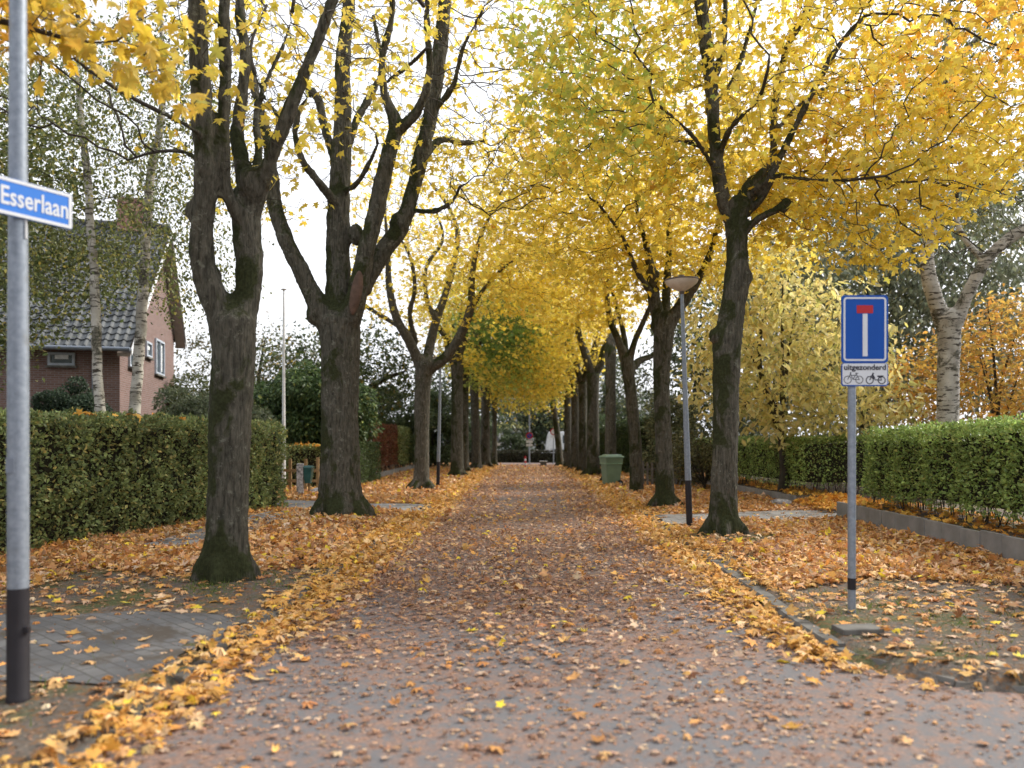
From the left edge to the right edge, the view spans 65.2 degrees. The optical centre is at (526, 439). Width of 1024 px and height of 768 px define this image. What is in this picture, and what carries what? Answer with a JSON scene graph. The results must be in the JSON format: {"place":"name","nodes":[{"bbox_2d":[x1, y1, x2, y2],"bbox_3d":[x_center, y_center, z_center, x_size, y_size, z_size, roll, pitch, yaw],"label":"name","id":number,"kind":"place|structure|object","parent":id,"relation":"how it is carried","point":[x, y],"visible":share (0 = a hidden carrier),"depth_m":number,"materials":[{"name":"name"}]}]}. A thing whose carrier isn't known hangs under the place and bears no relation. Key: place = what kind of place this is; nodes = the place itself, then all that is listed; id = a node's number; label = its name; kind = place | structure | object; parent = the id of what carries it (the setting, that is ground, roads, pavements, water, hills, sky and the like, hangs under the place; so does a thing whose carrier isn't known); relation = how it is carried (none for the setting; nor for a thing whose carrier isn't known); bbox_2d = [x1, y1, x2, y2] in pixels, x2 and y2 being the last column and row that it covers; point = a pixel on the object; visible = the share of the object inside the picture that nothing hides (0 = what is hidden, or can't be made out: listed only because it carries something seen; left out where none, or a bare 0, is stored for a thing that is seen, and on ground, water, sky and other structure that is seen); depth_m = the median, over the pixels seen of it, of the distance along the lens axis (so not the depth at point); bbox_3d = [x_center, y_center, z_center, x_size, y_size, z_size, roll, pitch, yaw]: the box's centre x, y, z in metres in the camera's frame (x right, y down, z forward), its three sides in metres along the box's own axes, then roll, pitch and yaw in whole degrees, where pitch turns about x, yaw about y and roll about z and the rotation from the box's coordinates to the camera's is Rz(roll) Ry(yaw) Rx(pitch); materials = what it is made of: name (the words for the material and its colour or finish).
{"place":"outdoors","nodes":[
{"label":"outdoors","id":0,"kind":"place"},
{"bbox_2d":[0,610,251,683],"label":"crossing pavement","id":1,"kind":"structure","parent":0,"point":[170,630],"depth_m":6.03,"materials":[{"name":"grey concrete"}]},
{"bbox_2d":[145,504,312,544],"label":"pavement","id":2,"kind":"structure","parent":0,"point":[177,540],"depth_m":12.54,"materials":[{"name":"concrete"}]},
{"bbox_2d":[274,500,423,511],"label":"driveway","id":3,"kind":"structure","parent":0,"point":[398,506],"depth_m":18.55,"materials":[{"name":"concrete"}]},
{"bbox_2d":[0,441,1023,767],"bbox_3d":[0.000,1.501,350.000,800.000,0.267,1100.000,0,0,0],"label":"ground","id":4,"kind":"structure","parent":0,"point":[942,665],"depth_m":6.55,"materials":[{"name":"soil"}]},
{"bbox_2d":[0,0,71,703],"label":"street name post","id":5,"kind":"object","parent":4,"relation":"on","point":[23,201],"visible":1,"depth_m":4.66,"materials":[{"name":"grey metal"}]},
{"bbox_2d":[29,375,112,416],"bbox_3d":[-11.104,-0.013,19.322,2.540,3.112,2.215,0,0,-13],"label":"shrub","id":6,"kind":"object","parent":4,"relation":"on","point":[59,400],"visible":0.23,"depth_m":18.94,"materials":[{"name":"green plant"}]},
{"bbox_2d":[0,49,162,395],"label":"garden tree","id":7,"kind":"object","parent":4,"relation":"on","point":[41,325],"visible":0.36,"depth_m":17.89,"materials":[{"name":"green plant"}]},
{"bbox_2d":[0,197,186,414],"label":"brick house","id":8,"kind":"structure","parent":4,"relation":"on","point":[72,357],"depth_m":24.58,"materials":[{"name":"brick"}]},
{"bbox_2d":[45,352,76,367],"bbox_3d":[-13.716,-2.357,23.589,0.820,0.445,0.140,0,0,-13],"label":"window","id":9,"kind":"structure","parent":8,"relation":"in","point":[54,359],"depth_m":23.58,"materials":[{"name":"paint"}]},
{"bbox_2d":[128,354,132,369],"bbox_3d":[-12.452,-2.792,25.276,0.140,1.115,0.720,0,0,-13],"label":"window","id":10,"kind":"structure","parent":8,"relation":"in","point":[130,359],"depth_m":25.00,"materials":[{"name":"paint"}]},
{"bbox_2d":[145,341,154,360],"bbox_3d":[-13.001,-3.083,27.592,0.140,0.595,0.900,0,0,-13],"label":"window","id":11,"kind":"structure","parent":8,"relation":"in","point":[148,345],"depth_m":27.61,"materials":[{"name":"paint"}]},
{"bbox_2d":[154,338,166,377],"bbox_3d":[-13.410,-2.982,29.314,0.140,1.335,1.550,0,0,-13],"label":"window","id":12,"kind":"structure","parent":8,"relation":"in","point":[159,345],"depth_m":29.28,"materials":[{"name":"paint"}]},
{"bbox_2d":[0,0,210,121],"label":"maple tree","id":13,"kind":"object","parent":4,"relation":"on","point":[73,41],"visible":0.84,"depth_m":5.89,"materials":[{"name":"yellow plant"}]},
{"bbox_2d":[0,9,228,412],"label":"birch tree","id":14,"kind":"object","parent":4,"relation":"on","point":[96,346],"visible":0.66,"depth_m":16.01,"materials":[{"name":"green plant"}]},
{"bbox_2d":[0,406,288,554],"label":"hedge","id":15,"kind":"object","parent":4,"relation":"on","point":[120,473],"visible":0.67,"depth_m":12.62,"materials":[{"name":"green plant"}]},
{"bbox_2d":[73,409,203,421],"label":"fallen leaves","id":16,"kind":"object","parent":15,"relation":"on","point":[79,412],"visible":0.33,"depth_m":12.04,"materials":[{"name":"orange plant"}]},
{"bbox_2d":[31,0,288,414],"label":"birch tree","id":17,"kind":"object","parent":4,"relation":"on","point":[143,289],"visible":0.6,"depth_m":16.20,"materials":[{"name":"green plant"}]},
{"bbox_2d":[164,371,208,413],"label":"shrub","id":18,"kind":"object","parent":4,"relation":"on","point":[191,378],"visible":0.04,"depth_m":30.68,"materials":[{"name":"green plant"}]},
{"bbox_2d":[151,384,281,456],"bbox_3d":[-8.642,0.077,21.587,3.872,3.142,3.016,0,0,0],"label":"shrub","id":19,"kind":"object","parent":4,"relation":"on","point":[199,406],"visible":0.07,"depth_m":21.30,"materials":[{"name":"green plant"}]},
{"bbox_2d":[0,0,448,584],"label":"maple tree","id":20,"kind":"object","parent":4,"relation":"on","point":[232,326],"visible":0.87,"depth_m":8.43,"materials":[{"name":"plant"}]},
{"bbox_2d":[47,495,446,767],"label":"kerb","id":21,"kind":"structure","parent":4,"relation":"on","point":[180,677],"depth_m":5.61,"materials":[{"name":"concrete"}]},
{"bbox_2d":[174,311,320,397],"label":"garden tree","id":22,"kind":"object","parent":4,"relation":"on","point":[196,344],"visible":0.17,"depth_m":35.78,"materials":[{"name":"green plant"}]},
{"bbox_2d":[281,288,286,480],"bbox_3d":[-7.280,-1.475,24.000,0.180,6.150,0.175,0,0,0],"label":"flagpole","id":23,"kind":"object","parent":4,"relation":"on","point":[283,385],"visible":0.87,"depth_m":23.97,"materials":[{"name":"white metal"}]},
{"bbox_2d":[297,463,303,494],"bbox_3d":[-6.162,1.150,21.800,0.170,1.020,0.170,0,0,-6],"label":"granite post","id":24,"kind":"object","parent":4,"relation":"on","point":[300,482],"visible":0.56,"depth_m":21.72,"materials":[{"name":"grey stone"}]},
{"bbox_2d":[284,457,318,489],"bbox_3d":[-6.500,1.100,23.186,1.050,1.200,0.088,0,0,0],"label":"wooden fence","id":25,"kind":"object","parent":4,"relation":"on","point":[290,470],"visible":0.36,"depth_m":23.17,"materials":[{"name":"brown wood"}]},
{"bbox_2d":[286,443,320,486],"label":"hedge","id":26,"kind":"object","parent":4,"relation":"on","point":[296,454],"visible":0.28,"depth_m":25.11,"materials":[{"name":"green plant"}]},
{"bbox_2d":[291,441,320,448],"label":"fallen leaves","id":27,"kind":"object","parent":26,"relation":"on","point":[306,444],"visible":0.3,"depth_m":25.25,"materials":[{"name":"orange plant"}]},
{"bbox_2d":[303,465,314,493],"bbox_3d":[-5.971,1.188,21.918,0.280,0.975,0.335,0,0,0],"label":"letter box","id":28,"kind":"object","parent":4,"relation":"on","point":[308,470],"visible":0.88,"depth_m":21.79,"materials":[{"name":"teal metal"}]},
{"bbox_2d":[252,359,384,479],"bbox_3d":[-7.939,-0.630,27.480,6.227,4.367,3.812,0,0,0],"label":"rhododendron","id":29,"kind":"object","parent":4,"relation":"on","point":[303,406],"visible":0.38,"depth_m":26.53,"materials":[{"name":"green plant"}]},
{"bbox_2d":[254,309,446,422],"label":"garden tree","id":30,"kind":"object","parent":4,"relation":"on","point":[367,373],"visible":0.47,"depth_m":33.35,"materials":[{"name":"green plant"}]},
{"bbox_2d":[359,441,381,482],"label":"hedge","id":31,"kind":"object","parent":4,"relation":"on","point":[369,456],"visible":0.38,"depth_m":28.04,"materials":[{"name":"green plant"}]},
{"bbox_2d":[165,0,585,518],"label":"maple tree","id":32,"kind":"object","parent":4,"relation":"on","point":[334,313],"visible":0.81,"depth_m":14.28,"materials":[{"name":"yellow plant"}]},
{"bbox_2d":[366,422,399,471],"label":"hedge","id":33,"kind":"object","parent":4,"relation":"on","point":[387,439],"visible":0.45,"depth_m":33.47,"materials":[{"name":"red plant"}]},
{"bbox_2d":[376,465,413,477],"bbox_3d":[-5.697,1.474,38.750,0.149,0.452,17.493,0,0,0],"label":"garden edging","id":34,"kind":"object","parent":4,"relation":"on","point":[390,472],"visible":0.3,"depth_m":34.80,"materials":[{"name":"concrete"}]},
{"bbox_2d":[370,382,433,467],"bbox_3d":[-6.653,-0.733,40.013,4.219,4.577,3.850,0,0,0],"label":"shrub","id":35,"kind":"object","parent":4,"relation":"on","point":[406,420],"visible":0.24,"depth_m":39.33,"materials":[{"name":"green plant"}]},
{"bbox_2d":[382,425,429,468],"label":"hedge","id":36,"kind":"object","parent":4,"relation":"on","point":[403,443],"visible":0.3,"depth_m":37.79,"materials":[{"name":"green plant"}]},
{"bbox_2d":[410,389,450,466],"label":"shrub","id":37,"kind":"object","parent":4,"relation":"on","point":[445,453],"visible":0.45,"depth_m":42.68,"materials":[{"name":"green plant"}]},
{"bbox_2d":[433,356,440,485],"bbox_3d":[-2.755,-0.538,25.300,0.604,4.289,0.604,1,0,0],"label":"street lamp","id":38,"kind":"object","parent":4,"relation":"on","point":[438,446],"visible":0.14,"depth_m":25.26,"materials":[{"name":"grey metal"}]},
{"bbox_2d":[325,104,567,490],"bbox_3d":[-2.445,-4.003,23.916,7.568,11.609,6.909,0,0,0],"label":"maple tree","id":39,"kind":"object","parent":4,"relation":"on","point":[427,366],"visible":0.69,"depth_m":23.70,"materials":[{"name":"yellow plant"}]},
{"bbox_2d":[408,338,524,449],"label":"woodland tree","id":40,"kind":"object","parent":4,"relation":"on","point":[445,386],"visible":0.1,"depth_m":59.34,"materials":[{"name":"green plant"}]},
{"bbox_2d":[351,0,589,34],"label":"maple tree","id":41,"kind":"object","parent":4,"relation":"on","point":[570,24],"visible":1,"depth_m":7.78,"materials":[{"name":"yellow plant"}]},
{"bbox_2d":[450,413,500,452],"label":"shrub","id":42,"kind":"object","parent":4,"relation":"on","point":[498,430],"visible":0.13,"depth_m":55.35,"materials":[{"name":"green plant"}]},
{"bbox_2d":[399,226,571,475],"bbox_3d":[-1.663,-3.600,32.990,7.453,10.599,6.803,0,0,0],"label":"maple tree","id":43,"kind":"object","parent":4,"relation":"on","point":[457,364],"visible":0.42,"depth_m":32.77,"materials":[{"name":"yellow plant"}]},
{"bbox_2d":[407,263,568,471],"bbox_3d":[-1.699,-3.482,36.928,7.680,10.338,7.049,0,0,0],"label":"maple tree","id":44,"kind":"object","parent":4,"relation":"on","point":[466,383],"visible":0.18,"depth_m":36.79,"materials":[{"name":"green plant"}]},
{"bbox_2d":[427,284,565,467],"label":"maple tree","id":45,"kind":"object","parent":4,"relation":"on","point":[475,438],"visible":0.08,"depth_m":40.80,"materials":[{"name":"yellow plant"}]},
{"bbox_2d":[433,422,563,452],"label":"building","id":46,"kind":"structure","parent":4,"relation":"on","point":[520,427],"depth_m":73.50,"materials":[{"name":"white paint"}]},
{"bbox_2d":[445,313,563,467],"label":"maple tree","id":47,"kind":"object","parent":4,"relation":"on","point":[485,431],"visible":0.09,"depth_m":44.76,"materials":[{"name":"yellow plant"}]},
{"bbox_2d":[449,449,563,462],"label":"hedge","id":48,"kind":"object","parent":4,"relation":"on","point":[503,456],"visible":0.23,"depth_m":54.34,"materials":[{"name":"green plant"}]},
{"bbox_2d":[0,462,1023,767],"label":"fallen leaves","id":49,"kind":"object","parent":4,"relation":"on","point":[128,552],"visible":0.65,"depth_m":8.92,"materials":[{"name":"orange plant"}]},
{"bbox_2d":[497,433,531,452],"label":"shrub","id":50,"kind":"object","parent":4,"relation":"on","point":[518,443],"visible":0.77,"depth_m":55.33,"materials":[{"name":"green plant"}]},
{"bbox_2d":[467,323,562,465],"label":"maple tree","id":51,"kind":"object","parent":4,"relation":"on","point":[494,461],"visible":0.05,"depth_m":47.86,"materials":[{"name":"yellow plant"}]},
{"bbox_2d":[497,395,549,421],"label":"woodland tree","id":52,"kind":"object","parent":4,"relation":"on","point":[516,414],"visible":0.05,"depth_m":146.86,"materials":[{"name":"green plant"}]},
{"bbox_2d":[497,387,563,452],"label":"woodland tree","id":53,"kind":"object","parent":4,"relation":"on","point":[539,429],"visible":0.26,"depth_m":65.03,"materials":[{"name":"green plant"}]},
{"bbox_2d":[496,345,589,465],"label":"maple tree","id":54,"kind":"object","parent":4,"relation":"on","point":[558,446],"visible":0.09,"depth_m":48.33,"materials":[{"name":"yellow plant"}]},
{"bbox_2d":[488,325,603,466],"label":"maple tree","id":55,"kind":"object","parent":4,"relation":"on","point":[567,433],"visible":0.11,"depth_m":45.30,"materials":[{"name":"yellow plant"}]},
{"bbox_2d":[490,297,616,468],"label":"maple tree","id":56,"kind":"object","parent":4,"relation":"on","point":[573,388],"visible":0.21,"depth_m":41.78,"materials":[{"name":"yellow plant"}]},
{"bbox_2d":[545,432,563,452],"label":"white van","id":57,"kind":"object","parent":4,"relation":"on","point":[549,444],"visible":0.15,"depth_m":61.55,"materials":[{"name":"paint"}]},
{"bbox_2d":[465,241,649,474],"bbox_3d":[1.424,-3.602,33.973,7.929,10.574,7.003,0,0,0],"label":"maple tree","id":58,"kind":"object","parent":4,"relation":"on","point":[592,450],"visible":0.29,"depth_m":33.76,"materials":[{"name":"yellow plant"}]},
{"bbox_2d":[491,270,637,471],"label":"maple tree","id":59,"kind":"object","parent":4,"relation":"on","point":[582,432],"visible":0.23,"depth_m":38.30,"materials":[{"name":"yellow plant"}]},
{"bbox_2d":[452,160,705,491],"bbox_3d":[1.719,-3.419,23.599,7.958,10.264,6.478,0,0,0],"label":"maple tree","id":60,"kind":"object","parent":4,"relation":"on","point":[630,365],"visible":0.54,"depth_m":23.33,"materials":[{"name":"yellow plant"}]},
{"bbox_2d":[549,354,653,424],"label":"woodland tree","id":61,"kind":"object","parent":4,"relation":"on","point":[620,411],"visible":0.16,"depth_m":65.16,"materials":[{"name":"green plant"}]},
{"bbox_2d":[599,413,604,425],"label":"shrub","id":62,"kind":"object","parent":4,"relation":"on","point":[601,420],"visible":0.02,"depth_m":54.88,"materials":[{"name":"green plant"}]},
{"bbox_2d":[600,333,616,480],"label":"maple tree","id":63,"kind":"object","parent":4,"relation":"on","point":[610,349],"visible":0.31,"depth_m":29.34,"materials":[{"name":"grey plant"}]},
{"bbox_2d":[599,454,623,485],"bbox_3d":[2.804,0.987,26.207,0.701,1.030,0.727,0,0,-14],"label":"wheelie bin","id":64,"kind":"object","parent":4,"relation":"on","point":[611,465],"visible":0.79,"depth_m":25.94,"materials":[{"name":"plastic"}]},
{"bbox_2d":[599,416,654,472],"bbox_3d":[4.678,0.313,40.014,1.287,2.644,14.291,0,0,-2],"label":"hedge","id":65,"kind":"object","parent":4,"relation":"on","point":[622,442],"visible":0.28,"depth_m":35.99,"materials":[{"name":"green plant"}]},
{"bbox_2d":[623,388,673,416],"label":"woodland tree","id":66,"kind":"object","parent":4,"relation":"on","point":[646,412],"visible":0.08,"depth_m":124.29,"materials":[{"name":"green plant"}]},
{"bbox_2d":[464,41,846,506],"bbox_3d":[2.755,-3.410,17.767,8.466,10.345,5.976,0,0,0],"label":"maple tree","id":67,"kind":"object","parent":4,"relation":"on","point":[665,317],"visible":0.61,"depth_m":17.59,"materials":[{"name":"yellow plant"}]},
{"bbox_2d":[615,307,717,441],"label":"garden tree","id":68,"kind":"object","parent":4,"relation":"on","point":[675,359],"visible":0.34,"depth_m":28.74,"materials":[{"name":"green plant"}]},
{"bbox_2d":[642,393,702,483],"bbox_3d":[4.869,0.028,26.916,2.150,3.304,2.244,0,0,0],"label":"shrub","id":69,"kind":"object","parent":4,"relation":"on","point":[676,425],"visible":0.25,"depth_m":26.70,"materials":[{"name":"green plant"}]},
{"bbox_2d":[642,461,708,485],"bbox_3d":[4.920,1.180,26.007,2.400,0.983,0.087,0,0,0],"label":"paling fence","id":70,"kind":"object","parent":4,"relation":"on","point":[647,469],"visible":0.12,"depth_m":25.98,"materials":[{"name":"wood"}]},
{"bbox_2d":[664,275,698,525],"bbox_3d":[2.805,-0.641,14.100,0.604,4.542,0.604,-2,0,0],"label":"street lamp","id":71,"kind":"object","parent":4,"relation":"on","point":[681,284],"visible":0.98,"depth_m":14.06,"materials":[{"name":"grey metal"}]},
{"bbox_2d":[672,430,712,488],"bbox_3d":[5.144,0.643,24.204,1.886,1.928,1.401,0,0,0],"label":"shrub","id":72,"kind":"object","parent":4,"relation":"on","point":[703,478],"visible":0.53,"depth_m":24.09,"materials":[{"name":"green plant"}]},
{"bbox_2d":[709,398,772,435],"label":"woodland tree","id":73,"kind":"object","parent":4,"relation":"on","point":[748,423],"visible":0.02,"depth_m":129.34,"materials":[{"name":"green plant"}]},
{"bbox_2d":[696,481,795,501],"bbox_3d":[6.027,1.494,23.443,0.084,0.412,9.492,0,0,-3],"label":"garden edging","id":74,"kind":"object","parent":4,"relation":"on","point":[776,495],"visible":0.23,"depth_m":20.43,"materials":[{"name":"concrete"}]},
{"bbox_2d":[482,0,1023,536],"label":"maple tree","id":75,"kind":"object","parent":4,"relation":"on","point":[754,196],"visible":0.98,"depth_m":12.38,"materials":[{"name":"yellow plant"}]},
{"bbox_2d":[640,225,873,436],"bbox_3d":[9.639,-3.614,31.311,10.692,10.588,6.978,0,0,0],"label":"evergreen tree","id":76,"kind":"object","parent":4,"relation":"on","point":[710,304],"visible":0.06,"depth_m":31.00,"materials":[{"name":"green plant"}]},
{"bbox_2d":[770,499,791,503],"bbox_3d":[5.931,1.450,18.606,0.522,0.160,0.336,0,0,0],"label":"stone block","id":77,"kind":"object","parent":4,"relation":"on","point":[778,501],"depth_m":18.50,"materials":[{"name":"stone"}]},
{"bbox_2d":[578,472,1023,693],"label":"kerb","id":78,"kind":"structure","parent":4,"relation":"on","point":[808,626],"depth_m":6.76,"materials":[{"name":"concrete"}]},
{"bbox_2d":[670,226,936,491],"bbox_3d":[6.802,-1.875,20.269,7.056,6.997,4.924,0,0,0],"label":"pale yellow tree","id":79,"kind":"object","parent":4,"relation":"on","point":[791,378],"visible":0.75,"depth_m":19.66,"materials":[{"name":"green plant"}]},
{"bbox_2d":[831,623,883,635],"bbox_3d":[2.620,1.500,6.330,0.340,0.050,0.200,0,0,-6],"label":"stone cover","id":80,"kind":"object","parent":4,"relation":"on","point":[852,629],"visible":0.94,"depth_m":6.26,"materials":[{"name":"concrete"}]},
{"bbox_2d":[841,295,887,612],"bbox_3d":[2.943,0.224,6.996,0.405,2.968,0.088,0,0,0],"label":"dead end sign","id":81,"kind":"object","parent":4,"relation":"on","point":[864,339],"visible":1,"depth_m":6.96,"materials":[{"name":"metal"}]},
{"bbox_2d":[738,477,1023,538],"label":"raised bed","id":82,"kind":"object","parent":4,"relation":"on","point":[960,518],"visible":0.23,"depth_m":15.02,"materials":[{"name":"soil"}]},
{"bbox_2d":[738,476,837,495],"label":"fallen leaves","id":83,"kind":"object","parent":82,"relation":"on","point":[791,490],"visible":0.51,"depth_m":20.70,"materials":[{"name":"orange plant"}]},
{"bbox_2d":[692,433,897,493],"bbox_3d":[6.776,0.587,23.449,3.154,1.536,9.890,0,0,-19],"label":"hedge","id":84,"kind":"object","parent":82,"relation":"on","point":[824,460],"visible":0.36,"depth_m":19.58,"materials":[{"name":"green plant"}]},
{"bbox_2d":[856,496,1023,537],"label":"fallen leaves","id":85,"kind":"object","parent":82,"relation":"on","point":[951,519],"visible":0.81,"depth_m":12.51,"materials":[{"name":"orange plant"}]},
{"bbox_2d":[859,413,1023,527],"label":"hedge","id":86,"kind":"object","parent":82,"relation":"on","point":[969,463],"visible":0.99,"depth_m":12.33,"materials":[{"name":"green plant"}]},
{"bbox_2d":[742,154,1023,485],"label":"weeping tree","id":87,"kind":"object","parent":4,"relation":"on","point":[908,295],"visible":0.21,"depth_m":24.93,"materials":[{"name":"yellow plant"}]},
{"bbox_2d":[821,0,1023,427],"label":"birch tree","id":88,"kind":"object","parent":4,"relation":"on","point":[948,322],"visible":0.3,"depth_m":16.34,"materials":[{"name":"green plant"}]},
{"bbox_2d":[837,502,1023,565],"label":"garden edging","id":89,"kind":"object","parent":4,"relation":"on","point":[1007,546],"visible":0.54,"depth_m":11.51,"materials":[{"name":"concrete"}]},
{"bbox_2d":[868,283,1023,434],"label":"rowan tree","id":90,"kind":"object","parent":4,"relation":"on","point":[997,405],"visible":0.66,"depth_m":20.00,"materials":[{"name":"orange plant"}]},
{"bbox_2d":[986,388,1023,418],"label":"woodland tree","id":91,"kind":"object","parent":4,"relation":"on","point":[1021,411],"visible":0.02,"depth_m":84.14,"materials":[{"name":"orange plant"}]},
{"bbox_2d":[0,0,1023,440],"label":"sky","id":92,"kind":"structure","parent":0,"point":[310,240],"materials":[{"name":"white"}]},
{"bbox_2d":[498,463,554,464],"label":"cross street","id":93,"kind":"structure","parent":0,"point":[526,463],"depth_m":52.09,"materials":[{"name":"grey asphalt"}]},
{"bbox_2d":[526,406,532,463],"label":"no parking sign","id":94,"kind":"object","parent":93,"relation":"on","point":[529,435],"visible":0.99,"depth_m":50.60,"materials":[{"name":"metal"}]},
{"bbox_2d":[550,428,554,463],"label":"closed road sign","id":95,"kind":"object","parent":93,"relation":"on","point":[552,432],"visible":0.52,"depth_m":50.20,"materials":[{"name":"metal"}]},
{"bbox_2d":[74,468,1023,767],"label":"road","id":96,"kind":"structure","parent":0,"point":[920,726],"depth_m":4.88,"materials":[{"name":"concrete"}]},
{"bbox_2d":[0,508,1023,767],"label":"leaf crumbs","id":97,"kind":"object","parent":96,"relation":"on","point":[808,728],"visible":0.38,"depth_m":5.05,"materials":[{"name":"plant"}]},
{"bbox_2d":[540,461,546,465],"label":"utility box","id":98,"kind":"object","parent":96,"relation":"on","point":[542,463],"visible":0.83,"depth_m":47.85,"materials":[{"name":"concrete"}]},
{"bbox_2d":[655,509,847,523],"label":"garden path","id":99,"kind":"structure","parent":0,"point":[677,518],"depth_m":15.93,"materials":[{"name":"concrete"}]},
{"bbox_2d":[792,492,887,511],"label":"fallen leaves","id":100,"kind":"object","parent":99,"relation":"on","point":[825,502],"visible":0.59,"depth_m":17.53,"materials":[{"name":"orange plant"}]}
]}

